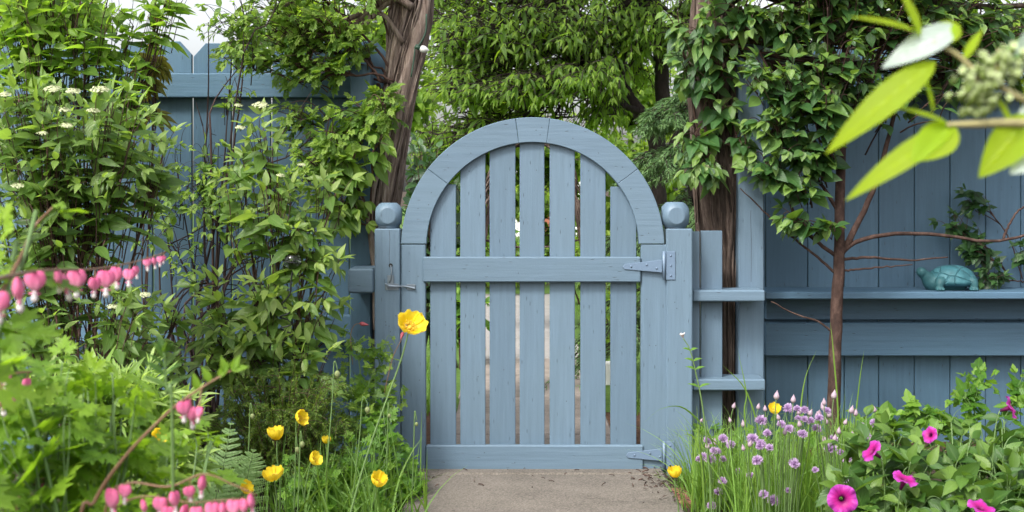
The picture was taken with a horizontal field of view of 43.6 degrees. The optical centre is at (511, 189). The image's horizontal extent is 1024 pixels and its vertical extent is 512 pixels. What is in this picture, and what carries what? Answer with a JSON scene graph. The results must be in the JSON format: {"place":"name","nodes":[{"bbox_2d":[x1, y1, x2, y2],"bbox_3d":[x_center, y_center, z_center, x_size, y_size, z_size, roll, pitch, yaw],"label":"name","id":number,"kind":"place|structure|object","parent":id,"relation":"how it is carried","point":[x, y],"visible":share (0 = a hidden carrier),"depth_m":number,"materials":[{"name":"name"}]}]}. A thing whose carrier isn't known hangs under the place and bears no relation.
{"place":"outdoors","nodes":[
{"label":"outdoors","id":0,"kind":"place"},
{"bbox_2d":[2,293,215,424],"bbox_3d":[-1.213,0.649,3.773,0.692,0.669,0.337,0,0,-25],"label":"evergreen shrub","id":1,"kind":"object","parent":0,"point":[171,323],"visible":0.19,"depth_m":3.86,"materials":[{"name":"green plant"}]},
{"bbox_2d":[3,344,226,494],"bbox_3d":[-0.971,0.671,3.029,0.611,0.626,0.346,0,0,-27],"label":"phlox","id":2,"kind":"object","parent":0,"point":[162,406],"visible":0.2,"depth_m":3.02,"materials":[{"name":"green plant"}]},
{"bbox_2d":[128,15,176,367],"bbox_3d":[-1.267,0.179,4.460,0.161,1.611,0.136,0,0,21],"label":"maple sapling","id":3,"kind":"object","parent":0,"point":[164,69],"visible":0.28,"depth_m":4.46,"materials":[{"name":"green plant"}]},
{"bbox_2d":[193,209,639,415],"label":"lawn","id":4,"kind":"structure","parent":0,"point":[547,291],"depth_m":7.51,"materials":[{"name":"green plant"}]},
{"bbox_2d":[0,0,119,49],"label":"leafy tree","id":5,"kind":"object","parent":4,"relation":"on","point":[81,15],"visible":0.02,"depth_m":11.78,"materials":[{"name":"green plant"}]},
{"bbox_2d":[247,0,452,152],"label":"leafy tree","id":6,"kind":"object","parent":4,"relation":"on","point":[423,110],"visible":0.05,"depth_m":11.50,"materials":[{"name":"green plant"}]},
{"bbox_2d":[401,132,459,346],"bbox_3d":[-0.335,0.367,5.708,0.373,1.238,0.644,0,0,37],"label":"ivy bush","id":7,"kind":"object","parent":4,"relation":"on","point":[418,174],"visible":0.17,"depth_m":5.58,"materials":[{"name":"green plant"}]},
{"bbox_2d":[456,241,489,369],"bbox_3d":[-0.265,0.600,6.988,0.488,0.772,0.452,0,0,-43],"label":"garden bush","id":8,"kind":"object","parent":4,"relation":"on","point":[458,314],"visible":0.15,"depth_m":6.93,"materials":[{"name":"green plant"}]},
{"bbox_2d":[407,44,611,288],"bbox_3d":[0.042,-0.302,12.936,2.200,2.692,2.248,0,0,0],"label":"leafy tree","id":9,"kind":"object","parent":4,"relation":"on","point":[546,188],"visible":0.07,"depth_m":12.52,"materials":[{"name":"green plant"}]},
{"bbox_2d":[408,0,691,206],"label":"cherry tree","id":10,"kind":"object","parent":4,"relation":"on","point":[597,60],"visible":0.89,"depth_m":8.03,"materials":[{"name":"green plant"}]},
{"bbox_2d":[544,222,609,303],"bbox_3d":[0.585,0.594,10.764,0.706,0.782,0.495,0,0,0],"label":"garden bush","id":11,"kind":"object","parent":4,"relation":"on","point":[576,250],"visible":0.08,"depth_m":10.69,"materials":[{"name":"green plant"}]},
{"bbox_2d":[606,254,639,360],"bbox_3d":[0.554,0.601,6.792,0.374,0.772,0.597,0,0,0],"label":"garden bush","id":12,"kind":"object","parent":4,"relation":"on","point":[607,316],"visible":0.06,"depth_m":6.70,"materials":[{"name":"green plant"}]},
{"bbox_2d":[575,65,687,283],"bbox_3d":[1.383,-0.291,13.293,1.894,2.666,2.283,0,0,0],"label":"leafy tree","id":13,"kind":"object","parent":4,"relation":"on","point":[646,100],"visible":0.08,"depth_m":13.03,"materials":[{"name":"green plant"}]},
{"bbox_2d":[735,0,1023,46],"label":"leafy tree","id":14,"kind":"object","parent":4,"relation":"on","point":[1015,25],"depth_m":12.02,"materials":[{"name":"green plant"}]},
{"bbox_2d":[1,192,987,511],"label":"ground","id":15,"kind":"structure","parent":0,"point":[411,474],"depth_m":4.24,"materials":[{"name":"soil"}]},
{"bbox_2d":[0,371,44,510],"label":"bleeding heart","id":16,"kind":"object","parent":15,"relation":"on","point":[15,495],"visible":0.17,"depth_m":1.50,"materials":[{"name":"green plant"}]},
{"bbox_2d":[0,201,165,413],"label":"bleeding heart","id":17,"kind":"object","parent":15,"relation":"on","point":[36,280],"visible":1,"depth_m":1.32,"materials":[{"name":"green plant"}]},
{"bbox_2d":[0,46,187,424],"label":"viburnum","id":18,"kind":"object","parent":15,"relation":"on","point":[39,190],"visible":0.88,"depth_m":3.45,"materials":[{"name":"green plant"}]},
{"bbox_2d":[0,0,194,355],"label":"garden shrub","id":19,"kind":"object","parent":15,"relation":"on","point":[33,32],"visible":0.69,"depth_m":4.20,"materials":[{"name":"green plant"}]},
{"bbox_2d":[0,334,248,511],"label":"bleeding heart","id":20,"kind":"object","parent":15,"relation":"on","point":[79,454],"visible":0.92,"depth_m":1.61,"materials":[{"name":"green plant"}]},
{"bbox_2d":[151,428,165,480],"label":"poppy","id":21,"kind":"object","parent":15,"relation":"on","point":[154,432],"visible":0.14,"depth_m":2.90,"materials":[{"name":"yellow plant"}]},
{"bbox_2d":[141,334,191,507],"bbox_3d":[-0.376,0.569,1.395,0.055,0.822,0.018,0,0,-12],"label":"leafy stalk","id":22,"kind":"object","parent":15,"relation":"on","point":[161,349],"visible":1,"depth_m":1.40,"materials":[{"name":"green plant"}]},
{"bbox_2d":[104,473,256,511],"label":"bleeding heart","id":23,"kind":"object","parent":15,"relation":"on","point":[159,503],"visible":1,"depth_m":1.40,"materials":[{"name":"pink plant"}]},
{"bbox_2d":[0,41,385,461],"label":"garden fence","id":24,"kind":"object","parent":15,"relation":"on","point":[186,86],"visible":0.2,"depth_m":4.73,"materials":[{"name":"blue paint"}]},
{"bbox_2d":[178,421,269,511],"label":"fern","id":25,"kind":"object","parent":15,"relation":"on","point":[234,494],"visible":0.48,"depth_m":3.40,"materials":[{"name":"green plant"}]},
{"bbox_2d":[130,0,322,480],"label":"dogwood shrub","id":26,"kind":"object","parent":15,"relation":"on","point":[239,45],"visible":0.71,"depth_m":4.28,"materials":[{"name":"green plant"}]},
{"bbox_2d":[240,479,253,496],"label":"poppy","id":27,"kind":"object","parent":15,"relation":"on","point":[250,486],"visible":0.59,"depth_m":3.26,"materials":[{"name":"yellow plant"}]},
{"bbox_2d":[247,403,254,478],"bbox_3d":[-0.727,0.782,3.509,0.051,0.397,0.021,0,0,39],"label":"poppy bud","id":28,"kind":"object","parent":15,"relation":"on","point":[252,416],"visible":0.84,"depth_m":3.50,"materials":[{"name":"green plant"}]},
{"bbox_2d":[173,98,365,494],"bbox_3d":[-0.774,0.344,4.069,0.594,1.284,0.408,0,0,0],"label":"weigela","id":29,"kind":"object","parent":15,"relation":"on","point":[259,319],"visible":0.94,"depth_m":4.02,"materials":[{"name":"green plant"}]},
{"bbox_2d":[262,464,283,511],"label":"poppy","id":30,"kind":"object","parent":15,"relation":"on","point":[272,473],"visible":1,"depth_m":3.31,"materials":[{"name":"yellow plant"}]},
{"bbox_2d":[267,425,283,511],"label":"poppy","id":31,"kind":"object","parent":15,"relation":"on","point":[275,432],"visible":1,"depth_m":3.45,"materials":[{"name":"yellow plant"}]},
{"bbox_2d":[193,361,381,492],"bbox_3d":[-0.697,0.734,3.908,0.597,0.434,0.900,0,0,-26],"label":"fern","id":32,"kind":"object","parent":15,"relation":"on","point":[284,413],"visible":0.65,"depth_m":3.83,"materials":[{"name":"green plant"}]},
{"bbox_2d":[276,252,301,504],"bbox_3d":[-0.687,0.585,3.977,0.069,0.790,0.064,0,0,-39],"label":"garden stake","id":33,"kind":"object","parent":15,"relation":"on","point":[294,262],"visible":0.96,"depth_m":3.97,"materials":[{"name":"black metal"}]},
{"bbox_2d":[293,437,298,509],"bbox_3d":[-0.594,0.830,3.479,0.018,0.321,0.045,0,0,-44],"label":"poppy bud","id":34,"kind":"object","parent":15,"relation":"on","point":[297,449],"visible":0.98,"depth_m":3.47,"materials":[{"name":"green plant"}]},
{"bbox_2d":[297,431,304,511],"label":"poppy bud","id":35,"kind":"object","parent":15,"relation":"on","point":[301,443],"visible":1,"depth_m":3.45,"materials":[{"name":"green plant"}]},
{"bbox_2d":[295,409,308,497],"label":"poppy","id":36,"kind":"object","parent":15,"relation":"on","point":[301,417],"visible":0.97,"depth_m":3.51,"materials":[{"name":"yellow plant"}]},
{"bbox_2d":[304,450,322,506],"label":"poppy","id":37,"kind":"object","parent":15,"relation":"on","point":[315,458],"visible":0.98,"depth_m":3.46,"materials":[{"name":"yellow plant"}]},
{"bbox_2d":[209,0,433,405],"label":"climbing vine","id":38,"kind":"object","parent":15,"relation":"on","point":[388,108],"visible":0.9,"depth_m":4.49,"materials":[{"name":"green plant"}]},
{"bbox_2d":[410,14,428,76],"bbox_3d":[-0.327,-0.509,4.540,0.067,0.224,0.026,0,0,0],"label":"string light","id":39,"kind":"object","parent":38,"relation":"attached to","point":[423,49],"visible":1,"depth_m":4.54,"materials":[{"name":"white glass"}]},
{"bbox_2d":[322,435,330,464],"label":"poppy","id":40,"kind":"object","parent":15,"relation":"on","point":[325,439],"visible":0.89,"depth_m":3.65,"materials":[{"name":"yellow plant"}]},
{"bbox_2d":[324,361,339,511],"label":"poppy bud","id":41,"kind":"object","parent":15,"relation":"on","point":[337,373],"visible":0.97,"depth_m":3.50,"materials":[{"name":"green plant"}]},
{"bbox_2d":[209,412,461,511],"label":"grass tuft","id":42,"kind":"object","parent":15,"relation":"on","point":[377,504],"visible":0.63,"depth_m":3.60,"materials":[{"name":"green plant"}]},
{"bbox_2d":[268,398,428,511],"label":"cranesbill","id":43,"kind":"object","parent":15,"relation":"on","point":[402,453],"visible":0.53,"depth_m":3.80,"materials":[{"name":"green plant"}]},
{"bbox_2d":[352,396,369,497],"bbox_3d":[-0.431,0.777,3.556,0.076,0.407,0.026,0,0,22],"label":"poppy bud","id":44,"kind":"object","parent":15,"relation":"on","point":[367,409],"visible":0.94,"depth_m":3.55,"materials":[{"name":"green plant"}]},
{"bbox_2d":[330,322,408,493],"bbox_3d":[-0.448,0.704,4.138,0.221,0.557,0.265,0,0,36],"label":"columbine","id":45,"kind":"object","parent":15,"relation":"on","point":[356,394],"visible":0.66,"depth_m":4.13,"materials":[{"name":"green plant"}]},
{"bbox_2d":[371,470,387,507],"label":"poppy","id":46,"kind":"object","parent":15,"relation":"on","point":[379,478],"visible":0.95,"depth_m":3.41,"materials":[{"name":"yellow plant"}]},
{"bbox_2d":[385,402,390,497],"bbox_3d":[-0.376,0.809,3.811,0.016,0.354,0.040,0,0,-35],"label":"poppy bud","id":47,"kind":"object","parent":15,"relation":"on","point":[389,415],"visible":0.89,"depth_m":3.80,"materials":[{"name":"green plant"}]},
{"bbox_2d":[375,203,401,472],"bbox_3d":[-0.427,0.563,4.424,0.089,1.034,0.112,0,0,0],"label":"gate post","id":48,"kind":"object","parent":15,"relation":"on","point":[388,230],"visible":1,"depth_m":4.39,"materials":[{"name":"blue paint"}]},
{"bbox_2d":[350,309,427,511],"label":"poppy","id":49,"kind":"object","parent":15,"relation":"on","point":[415,322],"visible":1,"depth_m":2.66,"materials":[{"name":"yellow plant"}]},
{"bbox_2d":[410,411,417,511],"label":"poppy bud","id":50,"kind":"object","parent":15,"relation":"on","point":[416,423],"visible":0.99,"depth_m":3.80,"materials":[{"name":"green plant"}]},
{"bbox_2d":[386,460,714,511],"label":"grass","id":51,"kind":"structure","parent":15,"relation":"on","point":[681,484],"depth_m":3.97,"materials":[{"name":"green plant"}]},
{"bbox_2d":[606,361,609,384],"bbox_3d":[0.484,0.946,6.400,0.060,0.169,0.060,0,0,0],"label":"marker post","id":52,"kind":"object","parent":15,"relation":"on","point":[607,372],"visible":0.1,"depth_m":6.37,"materials":[{"name":"white"}]},
{"bbox_2d":[232,413,986,454],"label":"mulch","id":53,"kind":"object","parent":15,"relation":"on","point":[607,417],"depth_m":5.12,"materials":[{"name":"plant"}]},
{"bbox_2d":[544,50,695,393],"bbox_3d":[0.878,0.197,5.998,1.585,1.933,1.462,0,0,35],"label":"spruce","id":54,"kind":"object","parent":15,"relation":"on","point":[664,115],"visible":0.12,"depth_m":5.93,"materials":[{"name":"green plant"}]},
{"bbox_2d":[667,465,681,511],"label":"poppy","id":55,"kind":"object","parent":15,"relation":"on","point":[674,472],"visible":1,"depth_m":3.65,"materials":[{"name":"yellow plant"}]},
{"bbox_2d":[661,202,692,474],"bbox_3d":[0.568,0.562,4.434,0.102,1.036,0.093,0,0,0],"label":"gate post","id":56,"kind":"object","parent":15,"relation":"on","point":[678,237],"visible":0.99,"depth_m":4.39,"materials":[{"name":"blue paint"}]},
{"bbox_2d":[388,117,674,470],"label":"garden gate","id":57,"kind":"structure","parent":56,"relation":"attached to","point":[562,269],"depth_m":4.41,"materials":[{"name":"blue paint"}]},
{"bbox_2d":[671,488,694,507],"bbox_3d":[0.543,0.985,4.035,0.090,0.050,0.190,0,0,0],"label":"brick","id":58,"kind":"object","parent":15,"relation":"on","point":[686,498],"visible":0.2,"depth_m":3.99,"materials":[{"name":"brown brick"}]},
{"bbox_2d":[680,333,712,511],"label":"daisy bud","id":59,"kind":"object","parent":15,"relation":"on","point":[695,359],"visible":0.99,"depth_m":3.65,"materials":[{"name":"green plant"}]},
{"bbox_2d":[635,403,785,511],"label":"chive clump","id":60,"kind":"object","parent":15,"relation":"on","point":[695,472],"visible":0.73,"depth_m":3.88,"materials":[{"name":"green plant"}]},
{"bbox_2d":[693,231,764,463],"bbox_3d":[0.749,0.624,4.494,0.257,0.958,0.128,0,0,0],"label":"fence panel","id":61,"kind":"object","parent":15,"relation":"on","point":[710,294],"visible":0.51,"depth_m":4.49,"materials":[{"name":"blue paint"}]},
{"bbox_2d":[650,323,863,511],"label":"tall grass","id":62,"kind":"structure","parent":15,"relation":"on","point":[698,420],"depth_m":3.70,"materials":[{"name":"green plant"}]},
{"bbox_2d":[671,390,850,511],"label":"chive clump","id":63,"kind":"object","parent":15,"relation":"on","point":[763,486],"visible":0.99,"depth_m":3.56,"materials":[{"name":"green plant"}]},
{"bbox_2d":[768,402,781,452],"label":"poppy","id":64,"kind":"object","parent":15,"relation":"on","point":[771,406],"visible":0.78,"depth_m":3.86,"materials":[{"name":"yellow plant"}]},
{"bbox_2d":[725,390,945,511],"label":"chive clump","id":65,"kind":"object","parent":15,"relation":"on","point":[828,449],"visible":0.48,"depth_m":3.51,"materials":[{"name":"green plant"}]},
{"bbox_2d":[655,0,1023,450],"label":"climbing vine","id":66,"kind":"object","parent":15,"relation":"on","point":[706,81],"visible":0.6,"depth_m":4.48,"materials":[{"name":"green plant"}]},
{"bbox_2d":[693,357,1023,456],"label":"ground ivy","id":67,"kind":"object","parent":15,"relation":"on","point":[926,416],"visible":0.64,"depth_m":4.58,"materials":[{"name":"green plant"}]},
{"bbox_2d":[728,0,1023,456],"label":"young tree","id":68,"kind":"object","parent":15,"relation":"on","point":[828,114],"visible":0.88,"depth_m":4.39,"materials":[{"name":"green plant"}]},
{"bbox_2d":[735,41,1023,455],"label":"garden fence","id":69,"kind":"object","parent":15,"relation":"on","point":[903,329],"visible":0.35,"depth_m":4.95,"materials":[{"name":"blue paint"}]},
{"bbox_2d":[916,265,978,290],"bbox_3d":[1.629,0.337,4.810,0.234,0.105,0.160,0,0,0],"label":"turtle figurine","id":70,"kind":"object","parent":69,"relation":"on","point":[948,277],"visible":0.94,"depth_m":4.76,"materials":[{"name":"teal ceramic"}]},
{"bbox_2d":[928,183,1023,289],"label":"creeper","id":71,"kind":"object","parent":69,"relation":"attached to","point":[978,253],"visible":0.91,"depth_m":4.83,"materials":[{"name":"green plant"}]},
{"bbox_2d":[814,401,953,511],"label":"petunia","id":72,"kind":"object","parent":15,"relation":"on","point":[894,464],"visible":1,"depth_m":2.98,"materials":[{"name":"green leaf"},{"name":"pink petal"}]},
{"bbox_2d":[826,0,1023,200],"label":"flowering branch","id":73,"kind":"object","parent":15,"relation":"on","point":[939,138],"visible":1,"depth_m":0.90,"materials":[{"name":"green plant"}]},
{"bbox_2d":[912,396,1023,511],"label":"petunia","id":74,"kind":"object","parent":15,"relation":"on","point":[969,486],"visible":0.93,"depth_m":2.99,"materials":[{"name":"green leaf"},{"name":"pink petal"}]},
{"bbox_2d":[1,0,1023,191],"label":"sky","id":75,"kind":"structure","parent":0,"point":[194,44],"materials":[{"name":"white"}]},
{"bbox_2d":[486,294,578,357],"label":"paved path","id":76,"kind":"structure","parent":0,"point":[546,325],"depth_m":8.86,"materials":[{"name":"grey concrete"}]},
{"bbox_2d":[486,212,546,287],"bbox_3d":[-0.093,0.585,11.571,0.835,0.797,0.596,0,0,0],"label":"garden bush","id":77,"kind":"object","parent":76,"relation":"on","point":[517,243],"visible":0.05,"depth_m":11.57,"materials":[{"name":"green plant"}]},
{"bbox_2d":[456,358,609,443],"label":"path","id":78,"kind":"structure","parent":0,"point":[546,405],"depth_m":5.59,"materials":[{"name":"grey concrete"}]},
{"bbox_2d":[486,143,579,247],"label":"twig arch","id":79,"kind":"structure","parent":78,"relation":"on","point":[577,209],"depth_m":5.69,"materials":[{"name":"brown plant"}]},
{"bbox_2d":[401,468,684,511],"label":"path","id":80,"kind":"structure","parent":0,"point":[514,490],"depth_m":4.06,"materials":[{"name":"grey concrete"}]},
{"bbox_2d":[400,465,689,502],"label":"litter","id":81,"kind":"object","parent":80,"relation":"on","point":[664,481],"visible":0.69,"depth_m":4.19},
{"bbox_2d":[515,182,579,236],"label":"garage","id":82,"kind":"structure","parent":0,"point":[518,224],"depth_m":26.40,"materials":[{"name":"white"}]}
]}

